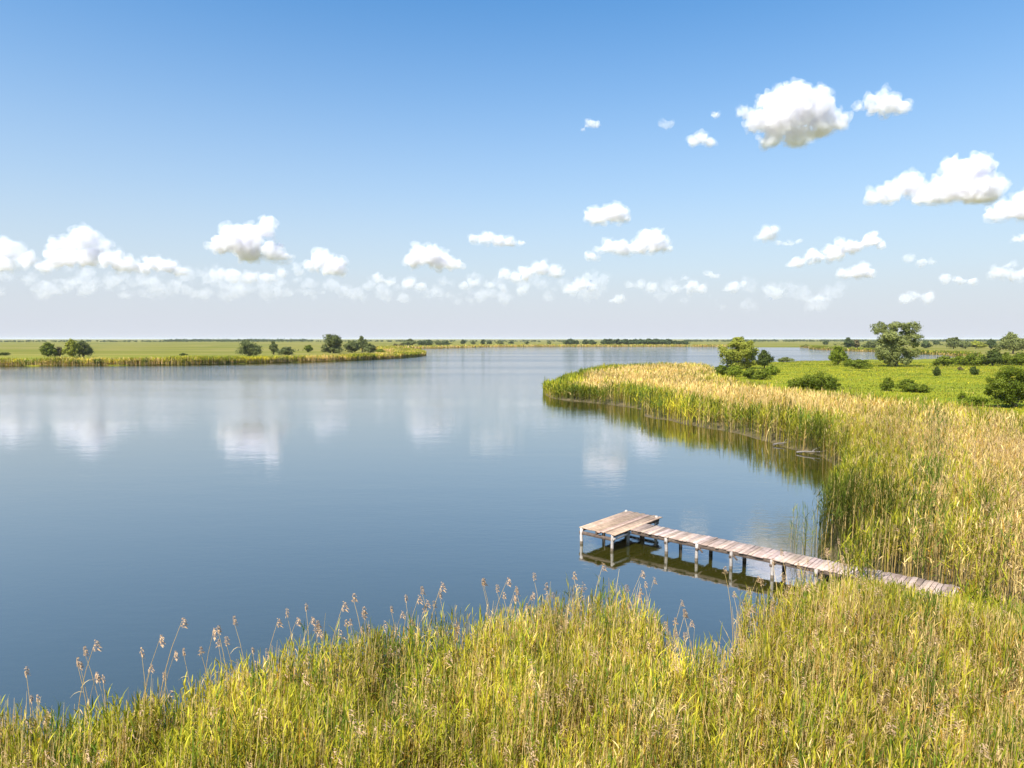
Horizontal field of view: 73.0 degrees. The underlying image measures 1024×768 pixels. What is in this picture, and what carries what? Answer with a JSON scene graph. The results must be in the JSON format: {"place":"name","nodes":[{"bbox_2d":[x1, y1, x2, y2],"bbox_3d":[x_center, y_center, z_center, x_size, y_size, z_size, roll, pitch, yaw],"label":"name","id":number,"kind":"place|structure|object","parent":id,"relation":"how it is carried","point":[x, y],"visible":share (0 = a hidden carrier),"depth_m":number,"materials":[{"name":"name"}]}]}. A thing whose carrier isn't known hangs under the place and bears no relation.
{"place":"outdoors","nodes":[
{"label":"outdoors","id":0,"kind":"place"},
{"bbox_2d":[0,347,955,764],"bbox_3d":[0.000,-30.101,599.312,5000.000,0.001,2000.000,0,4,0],"label":"water","id":1,"kind":"structure","parent":0,"point":[144,507],"depth_m":37.43,"materials":[{"name":"blue liquid"}]},
{"bbox_2d":[0,347,426,365],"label":"reed bed","id":2,"kind":"object","parent":1,"relation":"on","point":[396,352],"visible":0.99,"depth_m":247.22,"materials":[{"name":"green plant"}]},
{"bbox_2d":[579,510,959,597],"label":"pier","id":3,"kind":"structure","parent":1,"relation":"in","point":[624,522],"depth_m":27.89,"materials":[{"name":"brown wood"}]},
{"bbox_2d":[541,360,1023,451],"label":"reed bed","id":4,"kind":"object","parent":1,"relation":"in","point":[694,389],"visible":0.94,"depth_m":78.71,"materials":[{"name":"yellow plant"}]},
{"bbox_2d":[796,447,821,452],"bbox_3d":[23.386,5.176,53.947,2.213,0.580,0.346,2,4,24],"label":"driftwood","id":5,"kind":"object","parent":1,"relation":"on","point":[807,451],"visible":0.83,"depth_m":54.03,"materials":[{"name":"grey wood"}]},
{"bbox_2d":[0,339,1023,767],"bbox_3d":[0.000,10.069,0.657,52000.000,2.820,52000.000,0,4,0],"label":"ground","id":6,"kind":"structure","parent":0,"point":[106,349],"depth_m":217.60,"materials":[{"name":"green plant"}]},
{"bbox_2d":[24,666,32,742],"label":"plumed reed","id":7,"kind":"object","parent":6,"relation":"on","point":[28,691],"visible":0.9,"depth_m":12.59,"materials":[{"name":"beige plant"}]},
{"bbox_2d":[39,342,57,356],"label":"bush","id":8,"kind":"object","parent":6,"relation":"on","point":[47,349],"visible":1,"depth_m":335.87,"materials":[{"name":"green plant"}]},
{"bbox_2d":[54,347,63,355],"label":"bush","id":9,"kind":"object","parent":6,"relation":"on","point":[58,350],"visible":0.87,"depth_m":339.67,"materials":[{"name":"green plant"}]},
{"bbox_2d":[61,338,81,356],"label":"bush","id":10,"kind":"object","parent":6,"relation":"on","point":[71,347],"visible":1,"depth_m":322.41,"materials":[{"name":"green plant"}]},
{"bbox_2d":[74,657,89,728],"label":"plumed reed","id":11,"kind":"object","parent":6,"relation":"on","point":[77,661],"visible":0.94,"depth_m":13.18,"materials":[{"name":"beige plant"}]},
{"bbox_2d":[0,340,163,341],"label":"woodland","id":12,"kind":"object","parent":6,"relation":"on","point":[80,340],"visible":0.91,"depth_m":1936.63,"materials":[{"name":"green plant"}]},
{"bbox_2d":[75,339,94,356],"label":"bush","id":13,"kind":"object","parent":6,"relation":"on","point":[86,349],"visible":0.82,"depth_m":329.83,"materials":[{"name":"green plant"}]},
{"bbox_2d":[80,661,92,730],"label":"plumed reed","id":14,"kind":"object","parent":6,"relation":"on","point":[81,663],"visible":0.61,"depth_m":13.79,"materials":[{"name":"beige plant"}]},
{"bbox_2d":[76,640,101,719],"bbox_3d":[-8.425,6.631,13.764,0.586,3.032,0.249,-2,4,-25],"label":"plumed reed","id":15,"kind":"object","parent":6,"relation":"on","point":[97,643],"visible":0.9,"depth_m":13.78,"materials":[{"name":"beige plant"}]},
{"bbox_2d":[83,646,103,731],"bbox_3d":[-8.317,6.605,13.733,0.400,2.891,0.193,-3,5,-37],"label":"plumed reed","id":16,"kind":"object","parent":6,"relation":"on","point":[84,654],"visible":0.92,"depth_m":13.66,"materials":[{"name":"beige plant"}]},
{"bbox_2d":[86,672,100,727],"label":"plumed reed","id":17,"kind":"object","parent":6,"relation":"on","point":[96,677],"visible":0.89,"depth_m":13.02,"materials":[{"name":"beige plant"}]},
{"bbox_2d":[140,647,148,733],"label":"plumed reed","id":18,"kind":"object","parent":6,"relation":"on","point":[144,677],"visible":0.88,"depth_m":13.69,"materials":[{"name":"beige plant"}]},
{"bbox_2d":[143,635,165,715],"bbox_3d":[-6.995,6.401,13.549,0.692,3.128,0.148,1,4,17],"label":"plumed reed","id":19,"kind":"object","parent":6,"relation":"on","point":[161,638],"visible":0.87,"depth_m":13.40,"materials":[{"name":"beige plant"}]},
{"bbox_2d":[157,618,188,724],"bbox_3d":[-7.056,6.448,14.383,0.700,3.163,0.150,-2,4,-31],"label":"plumed reed","id":20,"kind":"object","parent":6,"relation":"on","point":[171,648],"visible":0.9,"depth_m":14.31,"materials":[{"name":"beige plant"}]},
{"bbox_2d":[181,648,192,705],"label":"plumed reed","id":21,"kind":"object","parent":6,"relation":"on","point":[184,654],"visible":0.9,"depth_m":14.39,"materials":[{"name":"beige plant"}]},
{"bbox_2d":[198,647,209,690],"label":"plumed reed","id":22,"kind":"object","parent":6,"relation":"on","point":[200,650],"visible":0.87,"depth_m":14.54,"materials":[{"name":"beige plant"}]},
{"bbox_2d":[203,628,219,700],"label":"plumed reed","id":23,"kind":"object","parent":6,"relation":"on","point":[214,632],"visible":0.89,"depth_m":13.75,"materials":[{"name":"beige plant"}]},
{"bbox_2d":[217,625,228,687],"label":"plumed reed","id":24,"kind":"object","parent":6,"relation":"on","point":[219,631],"visible":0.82,"depth_m":14.19,"materials":[{"name":"beige plant"}]},
{"bbox_2d":[230,616,243,658],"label":"plumed reed","id":25,"kind":"object","parent":6,"relation":"on","point":[234,618],"visible":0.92,"depth_m":14.94,"materials":[{"name":"beige plant"}]},
{"bbox_2d":[164,338,312,341],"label":"woodland","id":26,"kind":"object","parent":6,"relation":"on","point":[235,340],"visible":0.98,"depth_m":1980.85,"materials":[{"name":"green plant"}]},
{"bbox_2d":[235,339,263,355],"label":"bush","id":27,"kind":"object","parent":6,"relation":"on","point":[248,347],"visible":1,"depth_m":345.64,"materials":[{"name":"green plant"}]},
{"bbox_2d":[269,341,278,354],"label":"tree","id":28,"kind":"object","parent":6,"relation":"on","point":[273,346],"visible":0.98,"depth_m":379.79,"materials":[{"name":"green plant"}]},
{"bbox_2d":[267,618,282,659],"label":"plumed reed","id":29,"kind":"object","parent":6,"relation":"on","point":[275,628],"visible":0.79,"depth_m":15.04,"materials":[{"name":"beige plant"}]},
{"bbox_2d":[276,346,298,354],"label":"bush","id":30,"kind":"object","parent":6,"relation":"on","point":[285,350],"visible":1,"depth_m":368.40,"materials":[{"name":"green plant"}]},
{"bbox_2d":[283,617,301,658],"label":"plumed reed","id":31,"kind":"object","parent":6,"relation":"on","point":[292,630],"visible":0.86,"depth_m":15.22,"materials":[{"name":"beige plant"}]},
{"bbox_2d":[294,617,315,677],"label":"plumed reed","id":32,"kind":"object","parent":6,"relation":"on","point":[312,621],"visible":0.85,"depth_m":15.29,"materials":[{"name":"beige plant"}]},
{"bbox_2d":[302,345,312,351],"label":"bush","id":33,"kind":"object","parent":6,"relation":"on","point":[308,348],"visible":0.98,"depth_m":445.15,"materials":[{"name":"green plant"}]},
{"bbox_2d":[308,628,322,683],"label":"plumed reed","id":34,"kind":"object","parent":6,"relation":"on","point":[315,643],"visible":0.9,"depth_m":15.00,"materials":[{"name":"beige plant"}]},
{"bbox_2d":[321,334,343,352],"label":"tree","id":35,"kind":"object","parent":6,"relation":"on","point":[334,342],"visible":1,"depth_m":416.03,"materials":[{"name":"green plant"}]},
{"bbox_2d":[327,601,349,673],"bbox_3d":[-3.798,6.235,15.025,0.584,3.018,0.248,-1,4,-9],"label":"plumed reed","id":36,"kind":"object","parent":6,"relation":"on","point":[344,606],"visible":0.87,"depth_m":15.04,"materials":[{"name":"beige plant"}]},
{"bbox_2d":[343,340,360,352],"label":"tree","id":37,"kind":"object","parent":6,"relation":"on","point":[352,346],"visible":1,"depth_m":430.11,"materials":[{"name":"green plant"}]},
{"bbox_2d":[351,593,363,647],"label":"plumed reed","id":38,"kind":"object","parent":6,"relation":"on","point":[356,610],"visible":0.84,"depth_m":16.13,"materials":[{"name":"beige plant"}]},
{"bbox_2d":[357,336,367,351],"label":"tree","id":39,"kind":"object","parent":6,"relation":"on","point":[361,341],"visible":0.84,"depth_m":444.86,"materials":[{"name":"green plant"}]},
{"bbox_2d":[363,343,375,352],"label":"bush","id":40,"kind":"object","parent":6,"relation":"on","point":[370,348],"visible":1,"depth_m":430.25,"materials":[{"name":"green plant"}]},
{"bbox_2d":[401,338,416,345],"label":"tree","id":41,"kind":"object","parent":6,"relation":"on","point":[410,341],"visible":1,"depth_m":848.84,"materials":[{"name":"green plant"}]},
{"bbox_2d":[403,595,422,666],"bbox_3d":[-2.295,6.307,16.027,0.545,2.819,0.232,-1,4,-8],"label":"plumed reed","id":42,"kind":"object","parent":6,"relation":"on","point":[413,612],"visible":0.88,"depth_m":16.04,"materials":[{"name":"beige plant"}]},
{"bbox_2d":[420,586,431,635],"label":"plumed reed","id":43,"kind":"object","parent":6,"relation":"on","point":[424,602],"visible":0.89,"depth_m":16.48,"materials":[{"name":"beige plant"}]},
{"bbox_2d":[422,605,431,667],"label":"plumed reed","id":44,"kind":"object","parent":6,"relation":"on","point":[427,627],"visible":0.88,"depth_m":16.13,"materials":[{"name":"beige plant"}]},
{"bbox_2d":[424,339,433,344],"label":"tree","id":45,"kind":"object","parent":6,"relation":"on","point":[428,342],"visible":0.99,"depth_m":883.91,"materials":[{"name":"green plant"}]},
{"bbox_2d":[424,582,446,669],"bbox_3d":[-1.805,6.194,16.250,0.596,3.083,0.253,0,4,-2],"label":"plumed reed","id":46,"kind":"object","parent":6,"relation":"on","point":[433,609],"visible":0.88,"depth_m":16.25,"materials":[{"name":"beige plant"}]},
{"bbox_2d":[316,339,563,341],"bbox_3d":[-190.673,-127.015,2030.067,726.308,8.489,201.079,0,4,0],"label":"woodland","id":47,"kind":"object","parent":6,"relation":"on","point":[465,340],"visible":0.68,"depth_m":2010.52,"materials":[{"name":"green plant"}]},
{"bbox_2d":[487,578,511,654],"bbox_3d":[-0.316,6.185,16.889,0.666,3.010,0.143,0,4,6],"label":"plumed reed","id":48,"kind":"object","parent":6,"relation":"on","point":[509,582],"visible":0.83,"depth_m":16.76,"materials":[{"name":"beige plant"}]},
{"bbox_2d":[0,562,1023,767],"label":"reed bed","id":49,"kind":"object","parent":6,"relation":"on","point":[877,662],"visible":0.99,"depth_m":13.56,"materials":[{"name":"green plant"}]},
{"bbox_2d":[563,338,574,344],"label":"tree","id":50,"kind":"object","parent":6,"relation":"on","point":[570,341],"visible":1,"depth_m":976.24,"materials":[{"name":"green plant"}]},
{"bbox_2d":[572,572,582,634],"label":"plumed reed","id":51,"kind":"object","parent":6,"relation":"on","point":[574,576],"visible":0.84,"depth_m":17.53,"materials":[{"name":"beige plant"}]},
{"bbox_2d":[600,339,607,343],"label":"tree","id":52,"kind":"object","parent":6,"relation":"on","point":[604,341],"visible":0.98,"depth_m":977.46,"materials":[{"name":"green plant"}]},
{"bbox_2d":[618,339,628,344],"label":"tree","id":53,"kind":"object","parent":6,"relation":"on","point":[624,341],"visible":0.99,"depth_m":976.84,"materials":[{"name":"green plant"}]},
{"bbox_2d":[625,570,644,620],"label":"plumed reed","id":54,"kind":"object","parent":6,"relation":"on","point":[642,573],"visible":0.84,"depth_m":18.16,"materials":[{"name":"beige plant"}]},
{"bbox_2d":[635,339,646,343],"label":"tree","id":55,"kind":"object","parent":6,"relation":"on","point":[640,341],"visible":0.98,"depth_m":976.00,"materials":[{"name":"green plant"}]},
{"bbox_2d":[645,338,655,344],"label":"tree","id":56,"kind":"object","parent":6,"relation":"on","point":[649,341],"visible":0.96,"depth_m":976.18,"materials":[{"name":"green plant"}]},
{"bbox_2d":[652,338,659,344],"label":"tree","id":57,"kind":"object","parent":6,"relation":"on","point":[657,341],"visible":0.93,"depth_m":977.78,"materials":[{"name":"green plant"}]},
{"bbox_2d":[665,338,672,343],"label":"tree","id":58,"kind":"object","parent":6,"relation":"on","point":[670,341],"visible":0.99,"depth_m":977.06,"materials":[{"name":"green plant"}]},
{"bbox_2d":[361,344,982,355],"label":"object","id":59,"kind":"object","parent":6,"relation":"on","point":[927,351],"visible":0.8,"depth_m":697.57,"materials":[{"name":"green plant"}]},
{"bbox_2d":[683,608,691,650],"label":"plumed reed","id":60,"kind":"object","parent":6,"relation":"on","point":[685,614],"visible":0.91,"depth_m":15.82,"materials":[{"name":"beige plant"}]},
{"bbox_2d":[714,365,727,374],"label":"bush","id":61,"kind":"object","parent":6,"relation":"on","point":[721,369],"visible":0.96,"depth_m":165.50,"materials":[{"name":"green plant"}]},
{"bbox_2d":[722,566,735,634],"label":"plumed reed","id":62,"kind":"object","parent":6,"relation":"on","point":[729,596],"visible":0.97,"depth_m":18.77,"materials":[{"name":"beige plant"}]},
{"bbox_2d":[727,365,743,376],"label":"bush","id":63,"kind":"object","parent":6,"relation":"on","point":[734,370],"visible":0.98,"depth_m":157.11,"materials":[{"name":"green plant"}]},
{"bbox_2d":[717,336,760,368],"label":"willow tree","id":64,"kind":"object","parent":6,"relation":"on","point":[742,353],"visible":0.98,"depth_m":200.53,"materials":[{"name":"green plant"}]},
{"bbox_2d":[739,368,757,378],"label":"bush","id":65,"kind":"object","parent":6,"relation":"on","point":[748,372],"visible":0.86,"depth_m":149.75,"materials":[{"name":"green plant"}]},
{"bbox_2d":[749,605,759,669],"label":"plumed reed","id":66,"kind":"object","parent":6,"relation":"on","point":[754,624],"visible":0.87,"depth_m":15.82,"materials":[{"name":"beige plant"}]},
{"bbox_2d":[751,369,772,379],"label":"bush","id":67,"kind":"object","parent":6,"relation":"on","point":[760,374],"visible":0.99,"depth_m":146.56,"materials":[{"name":"green plant"}]},
{"bbox_2d":[756,350,774,367],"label":"tree","id":68,"kind":"object","parent":6,"relation":"on","point":[764,357],"visible":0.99,"depth_m":201.23,"materials":[{"name":"green plant"}]},
{"bbox_2d":[765,365,780,374],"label":"bush","id":69,"kind":"object","parent":6,"relation":"on","point":[773,370],"visible":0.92,"depth_m":165.24,"materials":[{"name":"green plant"}]},
{"bbox_2d":[776,357,794,361],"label":"bush","id":70,"kind":"object","parent":6,"relation":"on","point":[784,359],"visible":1,"depth_m":258.44,"materials":[{"name":"green plant"}]},
{"bbox_2d":[788,581,810,642],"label":"plumed reed","id":71,"kind":"object","parent":6,"relation":"on","point":[805,586],"visible":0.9,"depth_m":16.18,"materials":[{"name":"beige plant"}]},
{"bbox_2d":[787,371,840,389],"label":"bush","id":72,"kind":"object","parent":6,"relation":"on","point":[817,382],"visible":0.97,"depth_m":116.36,"materials":[{"name":"green plant"}]},
{"bbox_2d":[827,345,848,364],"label":"bush","id":73,"kind":"object","parent":6,"relation":"on","point":[838,354],"visible":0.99,"depth_m":230.16,"materials":[{"name":"green plant"}]},
{"bbox_2d":[837,538,844,584],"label":"plumed reed","id":74,"kind":"object","parent":6,"relation":"on","point":[838,542],"visible":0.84,"depth_m":20.37,"materials":[{"name":"beige plant"}]},
{"bbox_2d":[685,339,1000,341],"bbox_3d":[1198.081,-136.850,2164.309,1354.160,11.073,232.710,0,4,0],"label":"woodland","id":75,"kind":"object","parent":6,"relation":"on","point":[810,340],"visible":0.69,"depth_m":2123.64,"materials":[{"name":"green plant"}]},
{"bbox_2d":[843,358,851,366],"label":"bush","id":76,"kind":"object","parent":6,"relation":"on","point":[846,362],"visible":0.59,"depth_m":215.55,"materials":[{"name":"green plant"}]},
{"bbox_2d":[843,337,854,347],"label":"tree","id":77,"kind":"object","parent":6,"relation":"on","point":[848,342],"visible":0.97,"depth_m":614.81,"materials":[{"name":"green plant"}]},
{"bbox_2d":[853,339,859,347],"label":"tree","id":78,"kind":"object","parent":6,"relation":"on","point":[856,343],"visible":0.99,"depth_m":614.75,"materials":[{"name":"green plant"}]},
{"bbox_2d":[847,359,875,368],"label":"bush","id":79,"kind":"object","parent":6,"relation":"on","point":[859,363],"visible":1,"depth_m":200.90,"materials":[{"name":"green plant"}]},
{"bbox_2d":[717,360,1023,420],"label":"meadow grass","id":80,"kind":"structure","parent":6,"relation":"on","point":[886,374],"depth_m":160.99,"materials":[{"name":"green plant"}]},
{"bbox_2d":[861,340,879,348],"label":"tree","id":81,"kind":"object","parent":6,"relation":"on","point":[869,344],"visible":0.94,"depth_m":587.29,"materials":[{"name":"green plant"}]},
{"bbox_2d":[878,377,894,390],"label":"bush","id":82,"kind":"object","parent":6,"relation":"on","point":[887,384],"visible":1,"depth_m":115.29,"materials":[{"name":"green plant"}]},
{"bbox_2d":[869,321,924,366],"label":"willow tree","id":83,"kind":"object","parent":6,"relation":"on","point":[893,341],"visible":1,"depth_m":214.33,"materials":[{"name":"green plant"}]},
{"bbox_2d":[781,411,1023,613],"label":"reed bed","id":84,"kind":"object","parent":6,"relation":"on","point":[877,465],"visible":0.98,"depth_m":29.05,"materials":[{"name":"green plant"}]},
{"bbox_2d":[892,378,919,391],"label":"bush","id":85,"kind":"object","parent":6,"relation":"on","point":[906,384],"visible":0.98,"depth_m":112.79,"materials":[{"name":"green plant"}]},
{"bbox_2d":[915,384,932,392],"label":"bush","id":86,"kind":"object","parent":6,"relation":"on","point":[923,388],"visible":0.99,"depth_m":111.19,"materials":[{"name":"green plant"}]},
{"bbox_2d":[920,341,932,347],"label":"tree","id":87,"kind":"object","parent":6,"relation":"on","point":[926,344],"visible":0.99,"depth_m":645.81,"materials":[{"name":"green plant"}]},
{"bbox_2d":[932,366,940,375],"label":"bush","id":88,"kind":"object","parent":6,"relation":"on","point":[936,371],"visible":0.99,"depth_m":161.68,"materials":[{"name":"green plant"}]},
{"bbox_2d":[932,355,956,365],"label":"bush","id":89,"kind":"object","parent":6,"relation":"on","point":[943,360],"visible":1,"depth_m":218.84,"materials":[{"name":"green plant"}]},
{"bbox_2d":[943,337,963,348],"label":"tree","id":90,"kind":"object","parent":6,"relation":"on","point":[954,342],"visible":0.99,"depth_m":586.07,"materials":[{"name":"green plant"}]},
{"bbox_2d":[952,355,965,364],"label":"bush","id":91,"kind":"object","parent":6,"relation":"on","point":[958,359],"visible":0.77,"depth_m":226.21,"materials":[{"name":"green plant"}]},
{"bbox_2d":[956,390,967,399],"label":"bush","id":92,"kind":"object","parent":6,"relation":"on","point":[961,395],"visible":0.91,"depth_m":96.56,"materials":[{"name":"green plant"}]},
{"bbox_2d":[960,341,971,348],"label":"tree","id":93,"kind":"object","parent":6,"relation":"on","point":[965,345],"visible":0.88,"depth_m":585.75,"materials":[{"name":"green plant"}]},
{"bbox_2d":[962,353,983,365],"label":"bush","id":94,"kind":"object","parent":6,"relation":"on","point":[971,358],"visible":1,"depth_m":222.28,"materials":[{"name":"green plant"}]},
{"bbox_2d":[956,396,991,405],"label":"bush","id":95,"kind":"object","parent":6,"relation":"on","point":[974,400],"visible":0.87,"depth_m":89.56,"materials":[{"name":"green plant"}]},
{"bbox_2d":[968,366,979,374],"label":"bush","id":96,"kind":"object","parent":6,"relation":"on","point":[973,370],"visible":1,"depth_m":165.59,"materials":[{"name":"green plant"}]},
{"bbox_2d":[970,340,988,348],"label":"tree","id":97,"kind":"object","parent":6,"relation":"on","point":[976,344],"visible":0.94,"depth_m":585.76,"materials":[{"name":"green plant"}]},
{"bbox_2d":[976,353,988,364],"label":"bush","id":98,"kind":"object","parent":6,"relation":"on","point":[982,362],"visible":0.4,"depth_m":226.25,"materials":[{"name":"green plant"}]},
{"bbox_2d":[984,338,996,348],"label":"tree","id":99,"kind":"object","parent":6,"relation":"on","point":[991,343],"visible":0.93,"depth_m":586.53,"materials":[{"name":"green plant"}]},
{"bbox_2d":[981,348,1003,365],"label":"bush","id":100,"kind":"object","parent":6,"relation":"on","point":[994,356],"visible":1,"depth_m":222.18,"materials":[{"name":"green plant"}]},
{"bbox_2d":[983,365,1023,407],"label":"bush","id":101,"kind":"object","parent":6,"relation":"on","point":[1010,391],"visible":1,"depth_m":86.72,"materials":[{"name":"green plant"}]},
{"bbox_2d":[999,352,1011,364],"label":"bush","id":102,"kind":"object","parent":6,"relation":"on","point":[1005,355],"visible":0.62,"depth_m":230.41,"materials":[{"name":"green plant"}]},
{"bbox_2d":[993,332,1023,353],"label":"tree","id":103,"kind":"object","parent":6,"relation":"on","point":[1009,341],"visible":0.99,"depth_m":401.83,"materials":[{"name":"green plant"}]},
{"bbox_2d":[1005,351,1023,364],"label":"bush","id":104,"kind":"object","parent":6,"relation":"on","point":[1018,358],"visible":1,"depth_m":225.71,"materials":[{"name":"green plant"}]},
{"bbox_2d":[0,0,1023,338],"label":"sky","id":105,"kind":"structure","parent":0,"point":[170,169],"materials":[{"name":"blue"}]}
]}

